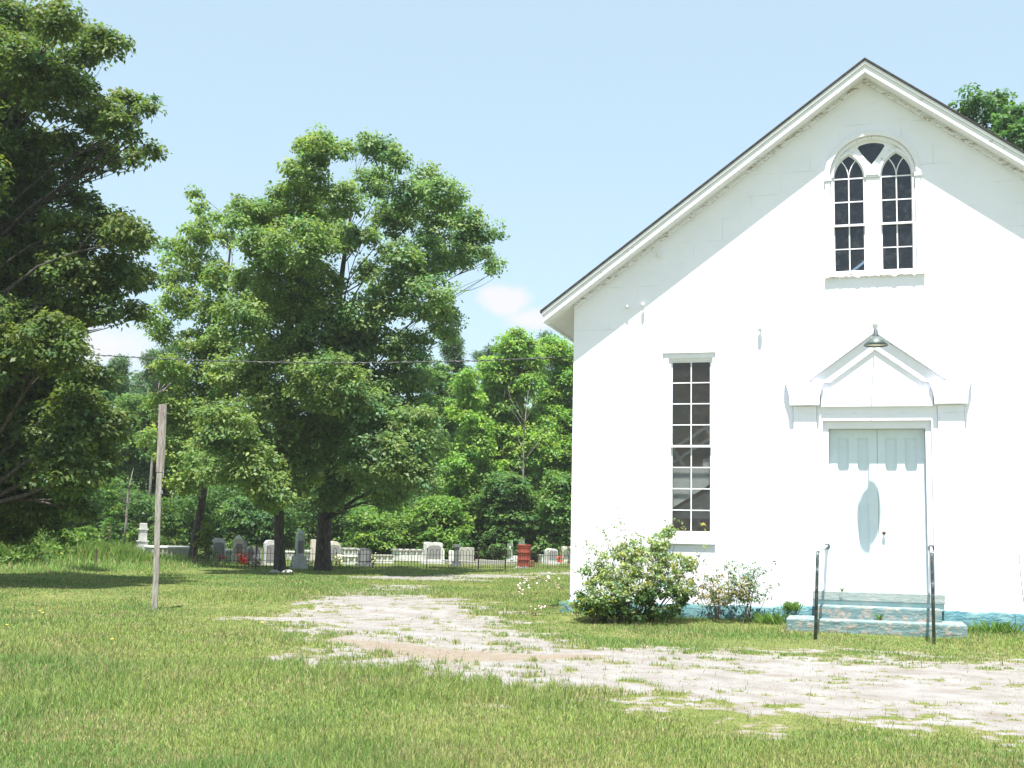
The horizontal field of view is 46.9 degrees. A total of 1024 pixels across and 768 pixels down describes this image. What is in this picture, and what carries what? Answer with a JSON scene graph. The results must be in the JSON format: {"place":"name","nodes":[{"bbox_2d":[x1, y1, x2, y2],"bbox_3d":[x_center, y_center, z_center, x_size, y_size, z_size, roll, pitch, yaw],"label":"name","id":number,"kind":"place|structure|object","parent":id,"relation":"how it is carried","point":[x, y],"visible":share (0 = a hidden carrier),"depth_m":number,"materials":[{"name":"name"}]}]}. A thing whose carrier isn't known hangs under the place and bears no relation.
{"place":"outdoors","nodes":[
{"label":"outdoors","id":0,"kind":"place"},
{"bbox_2d":[0,533,1023,767],"bbox_3d":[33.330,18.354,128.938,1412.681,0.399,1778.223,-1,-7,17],"label":"ground","id":1,"kind":"structure","parent":0,"point":[893,688],"depth_m":14.52,"materials":[{"name":"white gravel"}]},
{"bbox_2d":[0,520,63,565],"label":"shrub","id":2,"kind":"object","parent":1,"relation":"on","point":[15,557],"visible":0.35,"depth_m":36.86,"materials":[{"name":"green plant"}]},
{"bbox_2d":[34,528,83,560],"bbox_3d":[-15.517,5.498,40.427,1.712,1.276,1.797,-1,-7,17],"label":"shrub","id":3,"kind":"object","parent":1,"relation":"on","point":[58,542],"visible":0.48,"depth_m":40.34,"materials":[{"name":"green plant"}]},
{"bbox_2d":[0,0,172,547],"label":"oak tree","id":4,"kind":"object","parent":1,"relation":"on","point":[60,430],"visible":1,"depth_m":28.85,"materials":[{"name":"green plant"}]},
{"bbox_2d":[68,525,104,546],"bbox_3d":[-18.090,6.560,49.981,1.492,1.290,1.436,7,-9,-41],"label":"shrub","id":5,"kind":"object","parent":1,"relation":"on","point":[85,529],"visible":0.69,"depth_m":49.94,"materials":[{"name":"green plant"}]},
{"bbox_2d":[94,548,97,565],"bbox_3d":[-13.387,5.704,37.998,0.086,0.821,0.080,-1,-7,17],"label":"fence post","id":6,"kind":"object","parent":1,"relation":"on","point":[96,550],"visible":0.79,"depth_m":37.99,"materials":[{"name":"grey wood"}]},
{"bbox_2d":[0,539,200,566],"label":"tall weeds","id":7,"kind":"object","parent":1,"relation":"on","point":[106,549],"visible":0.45,"depth_m":41.69,"materials":[{"name":"green plant"}]},
{"bbox_2d":[88,477,127,543],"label":"sapling","id":8,"kind":"object","parent":1,"relation":"on","point":[113,508],"visible":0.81,"depth_m":55.47,"materials":[{"name":"green plant"}]},
{"bbox_2d":[103,353,133,407],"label":"pine tree","id":9,"kind":"object","parent":1,"relation":"on","point":[119,364],"visible":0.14,"depth_m":72.34,"materials":[{"name":"green plant"}]},
{"bbox_2d":[120,468,133,544],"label":"dead tree","id":10,"kind":"object","parent":1,"relation":"on","point":[125,525],"visible":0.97,"depth_m":54.81,"materials":[{"name":"grey wood"}]},
{"bbox_2d":[79,391,176,537],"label":"woodland tree","id":11,"kind":"object","parent":1,"relation":"on","point":[140,462],"visible":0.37,"depth_m":65.89,"materials":[{"name":"green plant"}]},
{"bbox_2d":[118,528,138,543],"bbox_3d":[-18.753,7.634,58.072,1.255,1.170,1.267,1,-7,2],"label":"shrub","id":12,"kind":"object","parent":1,"relation":"on","point":[133,533],"visible":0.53,"depth_m":58.00,"materials":[{"name":"green plant"}]},
{"bbox_2d":[136,523,148,551],"bbox_3d":[-15.104,6.401,48.302,0.521,1.422,0.521,5,-8,-27],"label":"tiered monument","id":13,"kind":"object","parent":1,"relation":"on","point":[141,541],"visible":0.74,"depth_m":48.19,"materials":[{"name":"white stone"}]},
{"bbox_2d":[151,403,166,609],"bbox_3d":[-6.735,2.517,22.455,0.192,4.330,0.100,3,-7,-11],"label":"wooden post","id":14,"kind":"object","parent":1,"relation":"on","point":[161,438],"visible":0.94,"depth_m":22.47,"materials":[{"name":"grey wood"}]},
{"bbox_2d":[127,344,195,540],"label":"pine tree","id":15,"kind":"object","parent":1,"relation":"on","point":[141,380],"visible":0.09,"depth_m":70.57,"materials":[{"name":"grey plant"}]},
{"bbox_2d":[141,349,188,533],"bbox_3d":[-18.954,3.573,63.306,2.840,11.280,2.069,3,-7,-12],"label":"dead tree","id":16,"kind":"object","parent":1,"relation":"on","point":[151,474],"visible":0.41,"depth_m":63.01,"materials":[{"name":"grey wood"}]},
{"bbox_2d":[144,545,189,556],"bbox_3d":[-13.864,6.820,47.698,1.697,0.545,1.600,5,-8,-27],"label":"box tomb","id":17,"kind":"object","parent":1,"relation":"on","point":[179,550],"visible":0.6,"depth_m":47.10,"materials":[{"name":"white stone"}]},
{"bbox_2d":[147,500,187,545],"bbox_3d":[-15.418,6.369,52.657,1.790,2.467,1.861,-5,-10,42],"label":"shrub","id":18,"kind":"object","parent":1,"relation":"on","point":[166,519],"visible":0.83,"depth_m":52.57,"materials":[{"name":"green plant"}]},
{"bbox_2d":[129,184,248,560],"bbox_3d":[-11.953,-0.649,43.882,4.354,15.029,6.348,3,-7,-16],"label":"shade tree","id":19,"kind":"object","parent":1,"relation":"on","point":[180,408],"visible":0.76,"depth_m":43.90,"materials":[{"name":"green plant"}]},
{"bbox_2d":[192,514,218,561],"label":"sapling","id":20,"kind":"object","parent":1,"relation":"on","point":[208,536],"visible":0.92,"depth_m":44.54,"materials":[{"name":"green plant"}]},
{"bbox_2d":[210,538,225,559],"bbox_3d":[-11.581,6.535,46.553,0.509,0.922,0.316,5,-8,-27],"label":"headstone","id":21,"kind":"object","parent":1,"relation":"on","point":[218,543],"visible":0.64,"depth_m":46.44,"materials":[{"name":"grey stone"}]},
{"bbox_2d":[225,549,232,556],"bbox_3d":[-11.552,6.993,48.046,0.296,0.543,0.600,5,-8,-27],"label":"box tomb","id":22,"kind":"object","parent":1,"relation":"on","point":[227,552],"visible":0.49,"depth_m":47.83,"materials":[{"name":"white stone"}]},
{"bbox_2d":[230,535,245,564],"bbox_3d":[-10.503,6.389,45.298,0.555,1.245,0.555,5,-8,-27],"label":"headstone","id":23,"kind":"object","parent":1,"relation":"on","point":[238,541],"visible":0.49,"depth_m":45.17,"materials":[{"name":"beige stone"}]},
{"bbox_2d":[233,552,251,564],"bbox_3d":[-10.213,6.725,44.809,0.848,0.741,0.759,-1,-7,17],"label":"flower bouquet","id":24,"kind":"object","parent":1,"relation":"on","point":[242,559],"visible":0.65,"depth_m":44.72,"materials":[{"name":"red plant"}]},
{"bbox_2d":[243,540,246,554],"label":"headstone","id":25,"kind":"object","parent":1,"relation":"on","point":[245,543],"visible":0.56,"depth_m":49.16,"materials":[{"name":"grey stone"}]},
{"bbox_2d":[246,547,263,564],"bbox_3d":[-9.991,6.690,45.659,0.693,0.799,0.476,5,-8,-27],"label":"headstone","id":26,"kind":"object","parent":1,"relation":"on","point":[249,551],"visible":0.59,"depth_m":45.53,"materials":[{"name":"grey stone"}]},
{"bbox_2d":[250,554,261,565],"bbox_3d":[-9.663,6.699,44.570,0.515,0.657,0.492,-3,-8,32],"label":"flower bouquet","id":27,"kind":"object","parent":1,"relation":"on","point":[254,558],"visible":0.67,"depth_m":44.52,"materials":[{"name":"white plant"}]},
{"bbox_2d":[211,496,306,550],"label":"understory tree","id":28,"kind":"object","parent":1,"relation":"on","point":[249,523],"visible":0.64,"depth_m":59.04,"materials":[{"name":"green plant"}]},
{"bbox_2d":[263,540,273,565],"bbox_3d":[-9.426,6.583,46.101,0.499,0.985,0.310,5,-8,-27],"label":"headstone","id":29,"kind":"object","parent":1,"relation":"on","point":[268,543],"visible":0.55,"depth_m":45.94,"materials":[{"name":"grey stone"}]},
{"bbox_2d":[185,121,376,571],"bbox_3d":[-7.753,-1.365,40.093,5.819,15.918,7.319,3,-7,-12],"label":"shade tree","id":30,"kind":"object","parent":1,"relation":"on","point":[258,309],"visible":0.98,"depth_m":39.20,"materials":[{"name":"green plant"}]},
{"bbox_2d":[1,369,561,559],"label":"woodland","id":31,"kind":"object","parent":1,"relation":"on","point":[216,497],"visible":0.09,"depth_m":63.22,"materials":[{"name":"green plant"}]},
{"bbox_2d":[285,551,294,560],"bbox_3d":[-9.648,7.498,51.242,0.468,0.501,0.700,5,-8,-27],"label":"box tomb","id":32,"kind":"object","parent":1,"relation":"on","point":[290,556],"visible":0.48,"depth_m":50.95,"materials":[{"name":"white stone"}]},
{"bbox_2d":[290,529,307,568],"bbox_3d":[-7.815,6.120,43.468,0.527,1.546,0.528,5,-8,-27],"label":"obelisk","id":33,"kind":"object","parent":1,"relation":"on","point":[299,560],"visible":0.85,"depth_m":43.32,"materials":[{"name":"grey stone"}]},
{"bbox_2d":[306,554,313,565],"bbox_3d":[-7.867,6.851,45.270,0.736,0.755,0.632,5,-8,-30],"label":"flower bouquet","id":34,"kind":"object","parent":1,"relation":"on","point":[309,561],"visible":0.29,"depth_m":45.19,"materials":[{"name":"white plant"}]},
{"bbox_2d":[310,539,315,562],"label":"headstone","id":35,"kind":"object","parent":1,"relation":"on","point":[313,546],"visible":0.28,"depth_m":49.79,"materials":[{"name":"beige stone"}]},
{"bbox_2d":[192,545,478,568],"bbox_3d":[-6.269,6.575,44.322,11.562,0.930,0.067,6,-8,-31],"label":"iron fence","id":36,"kind":"object","parent":1,"relation":"on","point":[339,566],"visible":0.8,"depth_m":44.37,"materials":[{"name":"black metal"}]},
{"bbox_2d":[331,541,340,560],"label":"headstone","id":37,"kind":"object","parent":1,"relation":"on","point":[336,545],"visible":0.58,"depth_m":51.78,"materials":[{"name":"beige stone"}]},
{"bbox_2d":[331,554,342,565],"bbox_3d":[-7.156,7.115,47.829,0.724,0.652,0.849,-1,-7,17],"label":"flower bouquet","id":38,"kind":"object","parent":1,"relation":"on","point":[339,559],"visible":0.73,"depth_m":47.83,"materials":[{"name":"beige plant"}]},
{"bbox_2d":[341,555,355,564],"bbox_3d":[-6.833,7.539,50.269,0.716,0.469,0.800,5,-8,-27],"label":"box tomb","id":39,"kind":"object","parent":1,"relation":"on","point":[350,559],"visible":0.48,"depth_m":49.94,"materials":[{"name":"white stone"}]},
{"bbox_2d":[341,548,358,558],"bbox_3d":[-7.605,7.937,54.791,0.780,0.667,0.800,5,-8,-27],"label":"box tomb","id":40,"kind":"object","parent":1,"relation":"on","point":[347,551],"visible":0.48,"depth_m":54.49,"materials":[{"name":"white stone"}]},
{"bbox_2d":[355,548,373,566],"bbox_3d":[-5.996,7.092,47.964,0.666,0.844,0.409,5,-8,-27],"label":"headstone","id":41,"kind":"object","parent":1,"relation":"on","point":[361,557],"visible":0.72,"depth_m":47.84,"materials":[{"name":"grey stone"}]},
{"bbox_2d":[344,505,421,553],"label":"understory tree","id":42,"kind":"object","parent":1,"relation":"on","point":[387,530],"visible":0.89,"depth_m":60.02,"materials":[{"name":"green plant"}]},
{"bbox_2d":[371,555,394,563],"bbox_3d":[-5.914,7.963,53.495,0.944,0.468,0.900,5,-8,-27],"label":"box tomb","id":43,"kind":"object","parent":1,"relation":"on","point":[387,557],"visible":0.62,"depth_m":53.16,"materials":[{"name":"white stone"}]},
{"bbox_2d":[391,549,422,560],"bbox_3d":[-4.934,8.331,57.118,1.593,0.688,1.100,5,-8,-27],"label":"box tomb","id":44,"kind":"object","parent":1,"relation":"on","point":[419,552],"visible":0.59,"depth_m":56.61,"materials":[{"name":"white stone"}]},
{"bbox_2d":[307,127,510,570],"bbox_3d":[-3.577,-1.038,41.610,6.912,15.810,7.595,1,-7,-2],"label":"shade tree","id":45,"kind":"object","parent":1,"relation":"on","point":[389,419],"visible":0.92,"depth_m":40.41,"materials":[{"name":"green plant"}]},
{"bbox_2d":[419,542,445,563],"bbox_3d":[-3.599,7.733,53.696,1.084,1.089,0.490,5,-8,-27],"label":"headstone","id":46,"kind":"object","parent":1,"relation":"on","point":[432,557],"visible":0.88,"depth_m":53.54,"materials":[{"name":"grey stone"}]},
{"bbox_2d":[403,495,476,559],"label":"understory tree","id":47,"kind":"object","parent":1,"relation":"on","point":[442,519],"visible":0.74,"depth_m":59.85,"materials":[{"name":"green plant"}]},
{"bbox_2d":[413,355,471,514],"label":"woodland tree","id":48,"kind":"object","parent":1,"relation":"on","point":[442,390],"visible":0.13,"depth_m":69.77,"materials":[{"name":"green plant"}]},
{"bbox_2d":[448,550,453,563],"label":"headstone","id":49,"kind":"object","parent":1,"relation":"on","point":[449,562],"visible":0.57,"depth_m":53.46,"materials":[{"name":"white stone"}]},
{"bbox_2d":[451,544,461,566],"bbox_3d":[-2.346,7.312,49.964,0.385,1.041,0.321,5,-8,-27],"label":"pillar monument","id":50,"kind":"object","parent":1,"relation":"on","point":[456,547],"visible":0.69,"depth_m":49.89,"materials":[{"name":"grey stone"}]},
{"bbox_2d":[437,333,479,443],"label":"pine tree","id":51,"kind":"object","parent":1,"relation":"on","point":[454,351],"visible":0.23,"depth_m":76.21,"materials":[{"name":"green plant"}]},
{"bbox_2d":[429,367,499,536],"bbox_3d":[-2.530,4.349,62.761,4.013,10.442,4.058,-1,-7,17],"label":"woodland tree","id":52,"kind":"object","parent":1,"relation":"on","point":[478,438],"visible":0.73,"depth_m":62.39,"materials":[{"name":"green plant"}]},
{"bbox_2d":[459,547,473,560],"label":"headstone","id":53,"kind":"object","parent":1,"relation":"on","point":[465,549],"visible":0.56,"depth_m":57.44,"materials":[{"name":"white stone"}]},
{"bbox_2d":[442,559,516,564],"bbox_3d":[-1.662,8.392,55.349,2.542,0.270,3.100,7,-9,-38],"label":"plot coping","id":54,"kind":"object","parent":1,"relation":"on","point":[483,563],"visible":0.3,"depth_m":54.08,"materials":[{"name":"grey stone"}]},
{"bbox_2d":[468,342,499,387],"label":"pine tree","id":55,"kind":"object","parent":1,"relation":"on","point":[476,355],"visible":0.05,"depth_m":80.50,"materials":[{"name":"green plant"}]},
{"bbox_2d":[478,545,505,568],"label":"iron gate","id":56,"kind":"structure","parent":1,"relation":"on","point":[494,554],"depth_m":47.90,"materials":[{"name":"black metal"}]},
{"bbox_2d":[504,541,512,560],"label":"broken column","id":57,"kind":"structure","parent":1,"relation":"on","point":[509,545],"depth_m":59.23,"materials":[{"name":"white stone"}]},
{"bbox_2d":[465,470,553,560],"bbox_3d":[-0.212,7.181,61.845,5.177,5.447,5.500,7,-9,-38],"label":"dogwood tree","id":58,"kind":"object","parent":1,"relation":"on","point":[510,516],"visible":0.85,"depth_m":60.43,"materials":[{"name":"green plant"}]},
{"bbox_2d":[0,540,1023,767],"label":"grass","id":59,"kind":"structure","parent":1,"relation":"on","point":[73,683],"depth_m":11.63,"materials":[{"name":"green plant"}]},
{"bbox_2d":[461,326,563,541],"bbox_3d":[-0.008,3.481,66.179,6.431,13.124,6.448,-1,-7,17],"label":"woodland tree","id":60,"kind":"object","parent":1,"relation":"on","point":[499,377],"visible":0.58,"depth_m":65.00,"materials":[{"name":"green plant"}]},
{"bbox_2d":[517,539,524,549],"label":"headstone","id":61,"kind":"object","parent":1,"relation":"on","point":[522,541],"visible":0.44,"depth_m":59.78,"materials":[{"name":"white stone"}]},
{"bbox_2d":[517,544,530,566],"bbox_3d":[0.528,7.575,52.081,0.626,0.980,0.626,-1,-7,17],"label":"steel drum","id":62,"kind":"object","parent":1,"relation":"on","point":[521,548],"visible":0.8,"depth_m":51.84,"materials":[{"name":"red metal"}]},
{"bbox_2d":[503,383,546,503],"bbox_3d":[0.503,4.544,61.561,2.297,9.747,2.708,-1,-7,17],"label":"dead tree","id":63,"kind":"object","parent":1,"relation":"on","point":[523,468],"visible":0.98,"depth_m":61.58,"materials":[{"name":"grey wood"}]},
{"bbox_2d":[528,560,534,566],"bbox_3d":[0.860,7.840,51.520,0.320,0.320,0.025,4,4,-18],"label":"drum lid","id":64,"kind":"object","parent":1,"relation":"on","point":[532,563],"visible":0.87,"depth_m":51.51,"materials":[{"name":"brown metal"}]},
{"bbox_2d":[506,549,570,568],"bbox_3d":[1.519,7.447,49.928,4.825,0.930,0.060,8,-10,-41],"label":"iron fence","id":65,"kind":"object","parent":1,"relation":"on","point":[536,555],"visible":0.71,"depth_m":49.56,"materials":[{"name":"metal"}]},
{"bbox_2d":[537,554,544,562],"bbox_3d":[1.518,8.880,59.668,0.357,0.534,0.500,5,-8,-27],"label":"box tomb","id":66,"kind":"object","parent":1,"relation":"on","point":[540,558],"visible":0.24,"depth_m":59.57,"materials":[{"name":"white stone"}]},
{"bbox_2d":[532,329,554,407],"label":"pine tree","id":67,"kind":"object","parent":1,"relation":"on","point":[544,333],"visible":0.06,"depth_m":78.57,"materials":[{"name":"green plant"}]},
{"bbox_2d":[515,572,578,615],"bbox_3d":[0.653,3.960,22.250,1.280,0.826,0.468,0,-7,9],"label":"rose cane","id":68,"kind":"object","parent":1,"relation":"on","point":[541,607],"visible":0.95,"depth_m":22.29,"materials":[{"name":"white plant"}]},
{"bbox_2d":[524,466,571,561],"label":"dogwood tree","id":69,"kind":"object","parent":1,"relation":"on","point":[555,501],"visible":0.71,"depth_m":60.03,"materials":[{"name":"green plant"}]},
{"bbox_2d":[524,334,573,490],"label":"woodland tree","id":70,"kind":"object","parent":1,"relation":"on","point":[552,400],"visible":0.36,"depth_m":67.37,"materials":[{"name":"green plant"}]},
{"bbox_2d":[542,548,559,564],"bbox_3d":[1.864,8.278,56.298,0.717,0.871,0.487,5,-8,-27],"label":"headstone","id":71,"kind":"object","parent":1,"relation":"on","point":[549,558],"visible":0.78,"depth_m":56.16,"materials":[{"name":"grey stone"}]},
{"bbox_2d":[559,546,570,563],"bbox_3d":[2.788,8.695,59.770,1.015,0.970,0.549,5,-8,-27],"label":"headstone","id":72,"kind":"object","parent":1,"relation":"on","point":[566,548],"visible":0.48,"depth_m":59.52,"materials":[{"name":"beige stone"}]},
{"bbox_2d":[551,595,626,622],"bbox_3d":[1.414,4.054,21.391,1.340,0.518,0.872,-1,-7,17],"label":"nandina","id":73,"kind":"object","parent":1,"relation":"on","point":[600,610],"visible":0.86,"depth_m":21.23,"materials":[{"name":"green plant"}]},
{"bbox_2d":[570,507,709,623],"bbox_3d":[2.280,3.291,21.421,2.552,2.100,1.271,-1,-7,17],"label":"variegated shrub","id":74,"kind":"object","parent":1,"relation":"on","point":[646,595],"visible":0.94,"depth_m":21.32,"materials":[{"name":"green plant"}]},
{"bbox_2d":[680,567,753,621],"bbox_3d":[3.662,3.848,21.423,1.534,1.031,0.931,-2,-8,26],"label":"nandina","id":75,"kind":"object","parent":1,"relation":"on","point":[717,601],"visible":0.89,"depth_m":21.31,"materials":[{"name":"green plant"}]},
{"bbox_2d":[702,560,783,622],"bbox_3d":[4.156,3.769,21.353,1.538,1.193,0.680,-1,-7,17],"label":"nandina","id":76,"kind":"object","parent":1,"relation":"on","point":[748,599],"visible":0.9,"depth_m":21.32,"materials":[{"name":"green plant"}]},
{"bbox_2d":[742,610,791,624],"bbox_3d":[4.573,4.202,21.185,0.875,0.297,0.654,-1,-7,17],"label":"grass tuft","id":77,"kind":"object","parent":1,"relation":"on","point":[774,618],"visible":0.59,"depth_m":21.07,"materials":[{"name":"green plant"}]},
{"bbox_2d":[540,57,1023,637],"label":"church","id":78,"kind":"structure","parent":1,"relation":"on","point":[880,469],"depth_m":21.89,"materials":[{"name":"white paint"}]},
{"bbox_2d":[661,353,715,544],"bbox_3d":[3.364,1.211,22.446,1.008,3.633,0.215,-1,-7,17],"label":"sash window","id":79,"kind":"structure","parent":78,"relation":"in","point":[687,537],"depth_m":22.48,"materials":[{"name":"white paint"}]},
{"bbox_2d":[673,423,709,518],"bbox_3d":[3.829,1.328,23.141,2.430,2.594,0.280,-1,-7,17],"label":"gallery stair","id":80,"kind":"object","parent":78,"relation":"attached to","point":[682,477],"visible":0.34,"depth_m":23.10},
{"bbox_2d":[698,522,707,530],"bbox_3d":[3.603,2.756,22.430,0.204,0.274,0.180,2,-7,-4],"label":"flower vase","id":81,"kind":"object","parent":78,"relation":"on","point":[701,527],"visible":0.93,"depth_m":22.40,"materials":[{"name":"gold metal"}]},
{"bbox_2d":[778,600,805,610],"bbox_3d":[5.048,4.005,21.369,0.503,0.193,0.350,-1,-7,17],"label":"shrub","id":82,"kind":"object","parent":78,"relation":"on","point":[793,606],"visible":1,"depth_m":21.33,"materials":[{"name":"green plant"}]},
{"bbox_2d":[829,429,879,590],"bbox_3d":[6.277,2.299,21.691,0.847,2.934,0.060,-1,-7,17],"label":"door","id":83,"kind":"structure","parent":78,"relation":"in","point":[854,533],"depth_m":21.68,"materials":[{"name":"white wood"}]},
{"bbox_2d":[824,130,924,279],"bbox_3d":[6.729,-3.347,22.024,1.763,2.825,0.225,-1,-7,17],"label":"arched window","id":84,"kind":"structure","parent":78,"relation":"in","point":[893,144],"depth_m":22.04,"materials":[{"name":"white paint"}]},
{"bbox_2d":[864,314,887,347],"bbox_3d":[6.527,-0.938,21.218,0.414,0.596,0.967,-1,-7,17],"label":"barn lamp","id":85,"kind":"object","parent":78,"relation":"attached to","point":[875,340],"visible":1,"depth_m":20.89,"materials":[{"name":"silver metal"}]},
{"bbox_2d":[874,614,883,619],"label":"grass tuft","id":86,"kind":"object","parent":78,"relation":"on","point":[879,618],"visible":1,"depth_m":20.39,"materials":[{"name":"green plant"}]},
{"bbox_2d":[877,429,927,592],"bbox_3d":[7.073,2.282,21.416,0.824,2.934,0.134,-1,-7,17],"label":"door","id":87,"kind":"structure","parent":78,"relation":"in","point":[903,565],"depth_m":21.44,"materials":[{"name":"white wood"}]},
{"bbox_2d":[814,543,829,639],"bbox_3d":[5.326,3.634,20.297,0.104,1.779,2.400,-1,-8,19],"label":"handrail","id":88,"kind":"object","parent":1,"relation":"on","point":[826,545],"visible":0.98,"depth_m":19.26,"materials":[{"name":"metal"}]},
{"bbox_2d":[928,545,935,643],"bbox_3d":[7.054,3.599,19.784,0.104,1.794,2.398,-1,-8,18],"label":"handrail","id":89,"kind":"object","parent":1,"relation":"on","point":[931,548],"visible":0.97,"depth_m":18.75,"materials":[{"name":"metal"}]},
{"bbox_2d":[968,625,992,632],"bbox_3d":[7.964,4.190,20.094,0.511,0.193,0.380,-1,-7,17],"label":"grass tuft","id":90,"kind":"object","parent":1,"relation":"on","point":[980,629],"visible":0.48,"depth_m":20.06,"materials":[{"name":"green plant"}]},
{"bbox_2d":[948,82,1023,149],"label":"roadside tree","id":91,"kind":"object","parent":1,"relation":"on","point":[1001,117],"visible":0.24,"depth_m":49.88,"materials":[{"name":"green plant"}]},
{"bbox_2d":[972,619,1023,635],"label":"grass tuft","id":92,"kind":"object","parent":1,"relation":"on","point":[998,629],"visible":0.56,"depth_m":19.93,"materials":[{"name":"green plant"}]},
{"bbox_2d":[1014,477,1023,601],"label":"bare sapling","id":93,"kind":"object","parent":1,"relation":"on","point":[1019,552],"visible":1,"depth_m":20.13,"materials":[{"name":"grey plant"}]},
{"bbox_2d":[1,0,1023,515],"label":"sky","id":94,"kind":"structure","parent":0,"point":[577,125],"materials":[{"name":"blue"}]},
{"bbox_3d":[-16.571,1.471,28.665,1.000,7.516,0.300,-1,-7,17],"label":"utility pole","id":95,"kind":"object","parent":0,"visible":0},
{"bbox_2d":[20,349,573,363],"bbox_3d":[-7.582,-0.936,26.521,18.542,1.117,0.046,-1,-7,14],"label":"service cable","id":96,"kind":"object","parent":95,"relation":"attached to","point":[337,362],"visible":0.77,"depth_m":25.46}
]}

